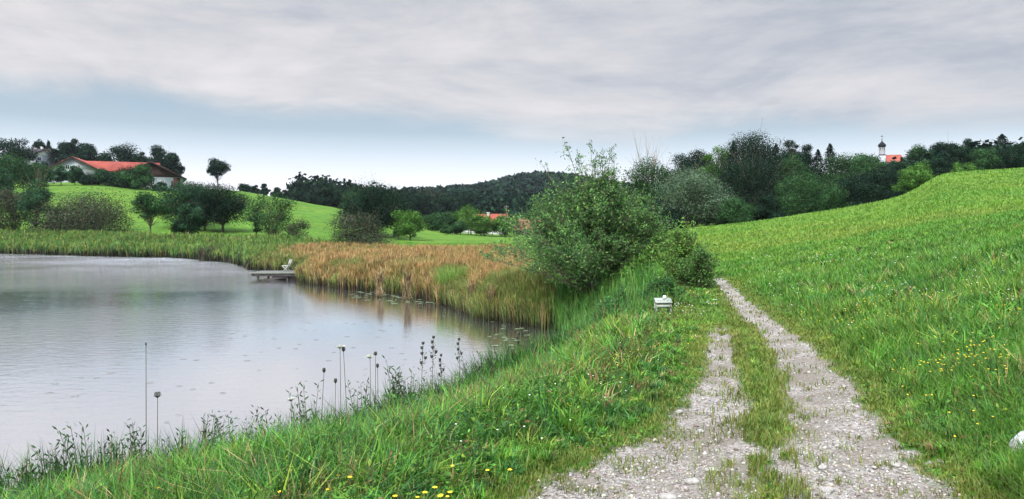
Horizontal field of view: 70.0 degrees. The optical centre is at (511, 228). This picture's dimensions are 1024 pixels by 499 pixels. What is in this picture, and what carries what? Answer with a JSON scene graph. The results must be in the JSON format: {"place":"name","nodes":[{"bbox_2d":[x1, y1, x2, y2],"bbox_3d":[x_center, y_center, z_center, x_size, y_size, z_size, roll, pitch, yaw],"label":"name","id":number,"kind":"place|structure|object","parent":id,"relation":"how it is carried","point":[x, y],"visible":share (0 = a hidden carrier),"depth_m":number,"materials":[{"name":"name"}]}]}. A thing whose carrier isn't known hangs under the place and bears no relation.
{"place":"outdoors","nodes":[
{"label":"outdoors","id":0,"kind":"place"},
{"bbox_2d":[0,253,563,496],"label":"water","id":1,"kind":"structure","parent":0,"point":[77,333],"depth_m":18.59,"materials":[{"name":"grey liquid"}]},
{"bbox_2d":[248,270,294,279],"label":"jetty","id":2,"kind":"object","parent":1,"relation":"in","point":[281,275],"visible":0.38,"depth_m":42.60,"materials":[{"name":"grey wood"}]},
{"bbox_2d":[398,269,413,298],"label":"sedge tussock","id":3,"kind":"object","parent":1,"relation":"on","point":[407,282],"visible":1,"depth_m":30.36,"materials":[{"name":"beige plant"}]},
{"bbox_2d":[374,268,384,295],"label":"sedge tussock","id":4,"kind":"object","parent":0,"point":[380,280],"visible":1,"depth_m":31.92,"materials":[{"name":"beige plant"}]},
{"bbox_2d":[0,169,1023,498],"bbox_3d":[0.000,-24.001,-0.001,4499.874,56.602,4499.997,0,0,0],"label":"ground","id":5,"kind":"structure","parent":0,"point":[312,215],"depth_m":6.88,"materials":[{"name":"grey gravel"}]},
{"bbox_2d":[0,166,17,196],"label":"broadleaf tree","id":6,"kind":"object","parent":5,"relation":"on","point":[4,181],"visible":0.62,"depth_m":139.73,"materials":[{"name":"green plant"}]},
{"bbox_2d":[0,138,39,169],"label":"broadleaf tree","id":7,"kind":"object","parent":5,"relation":"on","point":[9,146],"visible":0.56,"depth_m":258.85,"materials":[{"name":"green plant"}]},
{"bbox_2d":[0,150,41,190],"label":"broadleaf tree","id":8,"kind":"object","parent":5,"relation":"on","point":[19,166],"visible":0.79,"depth_m":169.81,"materials":[{"name":"green plant"}]},
{"bbox_2d":[0,185,46,231],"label":"bush","id":9,"kind":"object","parent":5,"relation":"on","point":[7,201],"visible":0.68,"depth_m":111.14,"materials":[{"name":"green plant"}]},
{"bbox_2d":[13,165,55,229],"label":"broadleaf tree","id":10,"kind":"object","parent":5,"relation":"on","point":[35,196],"visible":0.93,"depth_m":107.29,"materials":[{"name":"green plant"}]},
{"bbox_2d":[11,447,57,492],"bbox_3d":[-4.540,2.497,6.957,0.433,0.836,0.187,0,0,0],"label":"leafy herb","id":11,"kind":"object","parent":5,"relation":"on","point":[26,474],"visible":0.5,"depth_m":6.95,"materials":[{"name":"green plant"}]},
{"bbox_2d":[17,162,58,184],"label":"broadleaf tree","id":12,"kind":"object","parent":5,"relation":"on","point":[41,174],"visible":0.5,"depth_m":203.44,"materials":[{"name":"green plant"}]},
{"bbox_2d":[27,148,54,165],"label":"hillside house","id":13,"kind":"structure","parent":5,"relation":"on","point":[45,156],"depth_m":282.19,"materials":[{"name":"white paint"}]},
{"bbox_2d":[31,433,73,487],"bbox_3d":[-4.450,2.430,7.092,0.524,0.962,0.188,0,0,16],"label":"leafy herb","id":14,"kind":"object","parent":5,"relation":"on","point":[57,459],"visible":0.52,"depth_m":7.05,"materials":[{"name":"green plant"}]},
{"bbox_2d":[51,164,68,182],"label":"broadleaf tree","id":15,"kind":"object","parent":5,"relation":"on","point":[59,173],"visible":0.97,"depth_m":204.09,"materials":[{"name":"green plant"}]},
{"bbox_2d":[50,140,78,164],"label":"broadleaf tree","id":16,"kind":"object","parent":5,"relation":"on","point":[63,151],"visible":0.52,"depth_m":283.31,"materials":[{"name":"green plant"}]},
{"bbox_2d":[44,156,96,182],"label":"farmhouse","id":17,"kind":"object","parent":5,"relation":"on","point":[83,165],"visible":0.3,"depth_m":228.04,"materials":[{"name":"white paint"}]},
{"bbox_2d":[6,169,141,233],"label":"bush","id":18,"kind":"object","parent":5,"relation":"on","point":[96,218],"visible":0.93,"depth_m":105.24,"materials":[{"name":"green plant"}]},
{"bbox_2d":[66,165,84,184],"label":"broadleaf tree","id":19,"kind":"object","parent":5,"relation":"on","point":[73,173],"visible":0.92,"depth_m":203.10,"materials":[{"name":"green plant"}]},
{"bbox_2d":[72,142,99,160],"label":"broadleaf tree","id":20,"kind":"object","parent":5,"relation":"on","point":[87,152],"visible":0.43,"depth_m":282.84,"materials":[{"name":"green plant"}]},
{"bbox_2d":[52,422,128,481],"bbox_3d":[-4.104,2.398,7.162,0.726,1.016,0.175,0,0,-5],"label":"leafy herb","id":21,"kind":"object","parent":5,"relation":"on","point":[74,447],"visible":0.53,"depth_m":7.15,"materials":[{"name":"green leaves"}]},
{"bbox_2d":[75,171,105,184],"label":"bush","id":22,"kind":"object","parent":5,"relation":"on","point":[86,179],"visible":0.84,"depth_m":203.75,"materials":[{"name":"green plant"}]},
{"bbox_2d":[90,167,110,183],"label":"broadleaf tree","id":23,"kind":"object","parent":5,"relation":"on","point":[100,174],"visible":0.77,"depth_m":203.13,"materials":[{"name":"green plant"}]},
{"bbox_2d":[97,428,134,472],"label":"leafy herb","id":24,"kind":"object","parent":5,"relation":"on","point":[112,447],"visible":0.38,"depth_m":7.27,"materials":[{"name":"green plant"}]},
{"bbox_2d":[102,165,134,186],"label":"bush","id":25,"kind":"object","parent":5,"relation":"on","point":[109,183],"visible":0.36,"depth_m":202.42,"materials":[{"name":"green plant"}]},
{"bbox_2d":[95,141,144,161],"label":"broadleaf tree","id":26,"kind":"object","parent":5,"relation":"on","point":[123,154],"visible":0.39,"depth_m":267.30,"materials":[{"name":"green plant"}]},
{"bbox_2d":[85,161,160,173],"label":"stable wing","id":27,"kind":"structure","parent":5,"relation":"on","point":[110,166],"depth_m":236.59,"materials":[{"name":"red tile"}]},
{"bbox_2d":[108,162,156,189],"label":"bush","id":28,"kind":"object","parent":5,"relation":"on","point":[140,176],"visible":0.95,"depth_m":201.71,"materials":[{"name":"green plant"}]},
{"bbox_2d":[125,419,146,467],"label":"leafy herb","id":29,"kind":"object","parent":5,"relation":"on","point":[133,432],"visible":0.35,"depth_m":7.35,"materials":[{"name":"green plant"}]},
{"bbox_2d":[127,189,174,233],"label":"broadleaf tree","id":30,"kind":"object","parent":5,"relation":"on","point":[147,205],"visible":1,"depth_m":99.41,"materials":[{"name":"green plant"}]},
{"bbox_2d":[133,161,186,188],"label":"barn","id":31,"kind":"structure","parent":5,"relation":"on","point":[165,175],"depth_m":219.53,"materials":[{"name":"white paint"}]},
{"bbox_2d":[145,143,175,172],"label":"broadleaf tree","id":32,"kind":"object","parent":5,"relation":"on","point":[158,154],"visible":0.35,"depth_m":259.83,"materials":[{"name":"green plant"}]},
{"bbox_2d":[0,227,331,269],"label":"reed belt","id":33,"kind":"object","parent":5,"relation":"on","point":[112,243],"visible":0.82,"depth_m":80.71,"materials":[{"name":"green plant"}]},
{"bbox_2d":[163,151,185,174],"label":"broadleaf tree","id":34,"kind":"object","parent":5,"relation":"on","point":[177,167],"visible":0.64,"depth_m":260.22,"materials":[{"name":"green plant"}]},
{"bbox_2d":[147,178,207,224],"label":"broadleaf tree","id":35,"kind":"object","parent":5,"relation":"on","point":[186,192],"visible":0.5,"depth_m":116.03,"materials":[{"name":"green plant"}]},
{"bbox_2d":[168,202,204,235],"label":"bush","id":36,"kind":"object","parent":5,"relation":"on","point":[187,224],"visible":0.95,"depth_m":103.20,"materials":[{"name":"green plant"}]},
{"bbox_2d":[199,410,227,450],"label":"leafy herb","id":37,"kind":"object","parent":5,"relation":"on","point":[210,434],"visible":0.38,"depth_m":7.66,"materials":[{"name":"green plant"}]},
{"bbox_2d":[206,156,231,187],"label":"broadleaf tree","id":38,"kind":"object","parent":5,"relation":"on","point":[217,168],"visible":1,"depth_m":223.74,"materials":[{"name":"green plant"}]},
{"bbox_2d":[186,180,258,231],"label":"broadleaf tree","id":39,"kind":"object","parent":5,"relation":"on","point":[219,211],"visible":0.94,"depth_m":110.20,"materials":[{"name":"green plant"}]},
{"bbox_2d":[238,191,298,235],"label":"broadleaf tree","id":40,"kind":"object","parent":5,"relation":"on","point":[279,217],"visible":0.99,"depth_m":91.61,"materials":[{"name":"green plant"}]},
{"bbox_2d":[283,218,310,239],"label":"bush","id":41,"kind":"object","parent":5,"relation":"on","point":[300,225],"visible":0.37,"depth_m":83.89,"materials":[{"name":"green plant"}]},
{"bbox_2d":[286,380,322,431],"bbox_3d":[-2.404,2.330,8.509,0.421,1.132,0.216,0,0,0],"label":"leafy herb","id":42,"kind":"object","parent":5,"relation":"on","point":[299,411],"visible":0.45,"depth_m":8.48,"materials":[{"name":"green plant"}]},
{"bbox_2d":[314,184,342,206],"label":"broadleaf tree","id":43,"kind":"object","parent":5,"relation":"on","point":[325,194],"visible":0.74,"depth_m":242.87,"materials":[{"name":"green plant"}]},
{"bbox_2d":[0,279,664,497],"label":"bank weeds","id":44,"kind":"object","parent":5,"relation":"on","point":[494,362],"visible":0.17,"depth_m":9.61,"materials":[{"name":"green plant"}]},
{"bbox_2d":[331,184,349,206],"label":"broadleaf tree","id":45,"kind":"object","parent":5,"relation":"on","point":[336,194],"visible":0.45,"depth_m":238.01,"materials":[{"name":"green plant"}]},
{"bbox_2d":[346,378,369,421],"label":"leafy herb","id":46,"kind":"object","parent":5,"relation":"on","point":[361,398],"visible":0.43,"depth_m":9.21,"materials":[{"name":"green plant"}]},
{"bbox_2d":[321,202,398,245],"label":"bush","id":47,"kind":"object","parent":5,"relation":"on","point":[363,236],"visible":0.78,"depth_m":78.83,"materials":[{"name":"green plant"}]},
{"bbox_2d":[63,295,684,493],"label":"seed heads","id":48,"kind":"object","parent":5,"relation":"on","point":[538,368],"visible":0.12,"depth_m":7.95,"materials":[{"name":"green plant"}]},
{"bbox_2d":[332,173,420,235],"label":"broadleaf tree","id":49,"kind":"object","parent":5,"relation":"on","point":[372,199],"visible":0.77,"depth_m":115.86,"materials":[{"name":"green plant"}]},
{"bbox_2d":[382,355,403,406],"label":"leafy herb","id":50,"kind":"object","parent":5,"relation":"on","point":[396,384],"visible":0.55,"depth_m":10.06,"materials":[{"name":"green plant"}]},
{"bbox_2d":[242,240,564,329],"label":"reeds","id":51,"kind":"object","parent":5,"relation":"on","point":[347,266],"visible":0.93,"depth_m":33.98,"materials":[{"name":"brown plant"}]},
{"bbox_2d":[390,207,428,239],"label":"broadleaf tree","id":52,"kind":"object","parent":5,"relation":"on","point":[407,220],"visible":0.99,"depth_m":111.06,"materials":[{"name":"green plant"}]},
{"bbox_2d":[407,192,426,213],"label":"broadleaf tree","id":53,"kind":"object","parent":5,"relation":"on","point":[419,197],"visible":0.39,"depth_m":278.06,"materials":[{"name":"green plant"}]},
{"bbox_2d":[415,185,436,221],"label":"broadleaf tree","id":54,"kind":"object","parent":5,"relation":"on","point":[424,208],"visible":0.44,"depth_m":286.70,"materials":[{"name":"green plant"}]},
{"bbox_2d":[286,171,575,221],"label":"valley wood","id":55,"kind":"object","parent":5,"relation":"on","point":[495,203],"visible":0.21,"depth_m":307.36,"materials":[{"name":"green plant"}]},
{"bbox_2d":[422,210,447,230],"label":"broadleaf tree","id":56,"kind":"object","parent":5,"relation":"on","point":[436,221],"visible":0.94,"depth_m":183.29,"materials":[{"name":"green plant"}]},
{"bbox_2d":[425,189,455,213],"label":"broadleaf tree","id":57,"kind":"object","parent":5,"relation":"on","point":[443,202],"visible":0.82,"depth_m":282.73,"materials":[{"name":"green plant"}]},
{"bbox_2d":[429,263,479,286],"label":"reed clump","id":58,"kind":"object","parent":5,"relation":"on","point":[448,275],"visible":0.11,"depth_m":29.55,"materials":[{"name":"green plant"}]},
{"bbox_2d":[460,190,477,213],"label":"broadleaf tree","id":59,"kind":"object","parent":5,"relation":"on","point":[467,197],"visible":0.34,"depth_m":307.83,"materials":[{"name":"green plant"}]},
{"bbox_2d":[452,202,490,234],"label":"broadleaf tree","id":60,"kind":"object","parent":5,"relation":"on","point":[468,212],"visible":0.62,"depth_m":177.62,"materials":[{"name":"green plant"}]},
{"bbox_2d":[467,214,494,235],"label":"broadleaf tree","id":61,"kind":"object","parent":5,"relation":"on","point":[480,224],"visible":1,"depth_m":171.25,"materials":[{"name":"green plant"}]},
{"bbox_2d":[491,214,520,236],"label":"broadleaf tree","id":62,"kind":"object","parent":5,"relation":"on","point":[497,223],"visible":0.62,"depth_m":173.59,"materials":[{"name":"green plant"}]},
{"bbox_2d":[384,169,636,199],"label":"distant wood","id":63,"kind":"object","parent":5,"relation":"on","point":[533,182],"visible":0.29,"depth_m":615.87,"materials":[{"name":"green plant"}]},
{"bbox_2d":[0,167,1023,498],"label":"grass","id":64,"kind":"structure","parent":5,"relation":"on","point":[894,331],"depth_m":7.07,"materials":[{"name":"green plant"}]},
{"bbox_2d":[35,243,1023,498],"bbox_3d":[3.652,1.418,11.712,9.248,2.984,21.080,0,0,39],"label":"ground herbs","id":65,"kind":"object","parent":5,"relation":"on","point":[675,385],"visible":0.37,"depth_m":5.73,"materials":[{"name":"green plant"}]},
{"bbox_2d":[474,137,681,296],"bbox_3d":[2.003,-0.260,21.951,5.484,4.752,5.785,0,0,41],"label":"willow bush","id":66,"kind":"object","parent":5,"relation":"on","point":[591,232],"visible":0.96,"depth_m":21.28,"materials":[{"name":"green plant"}]},
{"bbox_2d":[511,256,678,333],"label":"rushes","id":67,"kind":"object","parent":5,"relation":"on","point":[639,281],"visible":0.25,"depth_m":20.30,"materials":[{"name":"green plant"}]},
{"bbox_2d":[592,284,638,316],"bbox_3d":[2.725,1.855,18.203,1.521,1.041,1.298,0,0,0],"label":"weed patch","id":68,"kind":"object","parent":5,"relation":"on","point":[609,301],"visible":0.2,"depth_m":18.07,"materials":[{"name":"green plant"}]},
{"bbox_2d":[613,239,672,285],"bbox_3d":[3.751,1.050,20.556,1.421,1.537,1.421,0,0,42],"label":"shrub","id":69,"kind":"object","parent":5,"relation":"on","point":[641,258],"visible":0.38,"depth_m":20.52,"materials":[{"name":"green plant"}]},
{"bbox_2d":[625,130,675,209],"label":"broadleaf tree","id":70,"kind":"object","parent":5,"relation":"on","point":[648,173],"visible":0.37,"depth_m":116.82,"materials":[{"name":"green plant"}]},
{"bbox_2d":[637,273,687,301],"bbox_3d":[3.482,1.415,16.642,1.231,0.846,1.111,0,0,12],"label":"nettle patch","id":71,"kind":"object","parent":5,"relation":"on","point":[664,283],"visible":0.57,"depth_m":16.51,"materials":[{"name":"green plant"}]},
{"bbox_2d":[654,298,672,313],"bbox_3d":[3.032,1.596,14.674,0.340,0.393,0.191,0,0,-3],"label":"garden bench","id":72,"kind":"object","parent":5,"relation":"on","point":[665,303],"visible":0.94,"depth_m":14.63,"materials":[{"name":"white wood"}]},
{"bbox_2d":[656,206,689,229],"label":"bush","id":73,"kind":"object","parent":5,"relation":"on","point":[676,215],"visible":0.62,"depth_m":94.94,"materials":[{"name":"green plant"}]},
{"bbox_2d":[649,215,724,284],"bbox_3d":[4.534,0.650,20.349,2.211,2.183,2.252,0,0,-42],"label":"shrub","id":74,"kind":"object","parent":5,"relation":"on","point":[680,250],"visible":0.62,"depth_m":20.43,"materials":[{"name":"green plant"}]},
{"bbox_2d":[668,148,711,225],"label":"broadleaf tree","id":75,"kind":"object","parent":5,"relation":"on","point":[688,162],"visible":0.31,"depth_m":148.88,"materials":[{"name":"green plant"}]},
{"bbox_2d":[648,163,733,226],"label":"willow tree","id":76,"kind":"object","parent":5,"relation":"on","point":[685,195],"visible":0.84,"depth_m":95.86,"materials":[{"name":"green plant"}]},
{"bbox_2d":[664,243,721,288],"bbox_3d":[4.833,0.988,19.762,1.634,1.402,1.383,0,0,0],"label":"shrub","id":77,"kind":"object","parent":5,"relation":"on","point":[700,273],"visible":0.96,"depth_m":19.46,"materials":[{"name":"green plant"}]},
{"bbox_2d":[697,145,729,224],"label":"broadleaf tree","id":78,"kind":"object","parent":5,"relation":"on","point":[708,157],"visible":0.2,"depth_m":143.83,"materials":[{"name":"green plant"}]},
{"bbox_2d":[694,190,739,224],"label":"willow tree","id":79,"kind":"object","parent":5,"relation":"on","point":[712,217],"visible":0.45,"depth_m":95.03,"materials":[{"name":"green plant"}]},
{"bbox_2d":[714,196,758,223],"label":"bush","id":80,"kind":"object","parent":5,"relation":"on","point":[733,211],"visible":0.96,"depth_m":91.61,"materials":[{"name":"green plant"}]},
{"bbox_2d":[455,245,1023,457],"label":"meadow flowers","id":81,"kind":"object","parent":5,"relation":"on","point":[863,342],"visible":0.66,"depth_m":6.99,"materials":[{"name":"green plant"}]},
{"bbox_2d":[700,140,796,208],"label":"broadleaf tree","id":82,"kind":"object","parent":5,"relation":"on","point":[745,181],"visible":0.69,"depth_m":119.06,"materials":[{"name":"green plant"}]},
{"bbox_2d":[716,119,794,201],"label":"broadleaf tree","id":83,"kind":"object","parent":5,"relation":"on","point":[743,143],"visible":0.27,"depth_m":128.13,"materials":[{"name":"green plant"}]},
{"bbox_2d":[752,192,785,220],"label":"bush","id":84,"kind":"object","parent":5,"relation":"on","point":[765,212],"visible":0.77,"depth_m":95.78,"materials":[{"name":"green plant"}]},
{"bbox_2d":[777,140,798,163],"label":"broadleaf tree","id":85,"kind":"object","parent":5,"relation":"on","point":[790,145],"visible":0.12,"depth_m":149.58,"materials":[{"name":"green plant"}]},
{"bbox_2d":[764,152,821,196],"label":"broadleaf tree","id":86,"kind":"object","parent":5,"relation":"on","point":[794,172],"visible":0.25,"depth_m":122.97,"materials":[{"name":"green plant"}]},
{"bbox_2d":[766,172,841,216],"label":"bush","id":87,"kind":"object","parent":5,"relation":"on","point":[796,203],"visible":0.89,"depth_m":96.69,"materials":[{"name":"green plant"}]},
{"bbox_2d":[790,144,821,187],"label":"broadleaf tree","id":88,"kind":"object","parent":5,"relation":"on","point":[806,153],"visible":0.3,"depth_m":138.70,"materials":[{"name":"green plant"}]},
{"bbox_2d":[813,143,838,211],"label":"fir tree","id":89,"kind":"object","parent":5,"relation":"on","point":[829,148],"visible":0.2,"depth_m":135.77,"materials":[{"name":"green plant"}]},
{"bbox_2d":[801,180,852,210],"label":"bush","id":90,"kind":"object","parent":5,"relation":"on","point":[836,195],"visible":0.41,"depth_m":98.53,"materials":[{"name":"green plant"}]},
{"bbox_2d":[631,137,1023,225],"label":"ridge wood","id":91,"kind":"object","parent":5,"relation":"on","point":[986,145],"visible":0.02,"depth_m":138.93,"materials":[{"name":"green plant"}]},
{"bbox_2d":[815,151,876,187],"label":"broadleaf tree","id":92,"kind":"object","parent":5,"relation":"on","point":[842,164],"visible":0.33,"depth_m":126.78,"materials":[{"name":"green plant"}]},
{"bbox_2d":[832,172,879,206],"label":"bush","id":93,"kind":"object","parent":5,"relation":"on","point":[849,184],"visible":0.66,"depth_m":100.43,"materials":[{"name":"green plant"}]},
{"bbox_2d":[848,165,907,202],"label":"broadleaf tree","id":94,"kind":"object","parent":5,"relation":"on","point":[882,169],"visible":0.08,"depth_m":117.41,"materials":[{"name":"green plant"}]},
{"bbox_2d":[858,167,908,200],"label":"bush","id":95,"kind":"object","parent":5,"relation":"on","point":[885,190],"visible":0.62,"depth_m":103.04,"materials":[{"name":"green plant"}]},
{"bbox_2d":[878,136,901,162],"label":"church","id":96,"kind":"structure","parent":5,"relation":"on","point":[882,155],"depth_m":498.11,"materials":[{"name":"white paint"}]},
{"bbox_2d":[876,160,922,195],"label":"broadleaf tree","id":97,"kind":"object","parent":5,"relation":"on","point":[897,166],"visible":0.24,"depth_m":118.93,"materials":[{"name":"green plant"}]},
{"bbox_2d":[891,159,937,191],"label":"bush","id":98,"kind":"object","parent":5,"relation":"on","point":[912,179],"visible":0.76,"depth_m":96.21,"materials":[{"name":"green plant"}]},
{"bbox_2d":[897,144,931,165],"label":"broadleaf tree","id":99,"kind":"object","parent":5,"relation":"on","point":[915,150],"visible":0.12,"depth_m":148.70,"materials":[{"name":"green plant"}]},
{"bbox_2d":[923,155,955,179],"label":"bush","id":100,"kind":"object","parent":5,"relation":"on","point":[942,167],"visible":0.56,"depth_m":110.79,"materials":[{"name":"green plant"}]},
{"bbox_2d":[927,141,958,159],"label":"broadleaf tree","id":101,"kind":"object","parent":5,"relation":"on","point":[939,147],"visible":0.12,"depth_m":148.61,"materials":[{"name":"green plant"}]},
{"bbox_2d":[936,145,982,163],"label":"bush","id":102,"kind":"object","parent":5,"relation":"on","point":[960,156],"visible":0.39,"depth_m":123.20,"materials":[{"name":"green plant"}]},
{"bbox_2d":[950,162,977,172],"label":"bush","id":103,"kind":"object","parent":5,"relation":"on","point":[967,166],"visible":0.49,"depth_m":106.90,"materials":[{"name":"green plant"}]},
{"bbox_2d":[961,147,1006,170],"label":"bush","id":104,"kind":"object","parent":5,"relation":"on","point":[986,158],"visible":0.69,"depth_m":116.47,"materials":[{"name":"green plant"}]},
{"bbox_2d":[984,143,1023,169],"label":"bush","id":105,"kind":"object","parent":5,"relation":"on","point":[1014,156],"visible":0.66,"depth_m":114.74,"materials":[{"name":"green plant"}]},
{"bbox_2d":[0,0,1023,195],"label":"sky","id":106,"kind":"structure","parent":0,"point":[414,93],"materials":[{"name":"grey"}]},
{"bbox_2d":[530,283,973,498],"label":"gravel","id":107,"kind":"structure","parent":0,"point":[704,453],"depth_m":5.28,"materials":[{"name":"grey gravel"}]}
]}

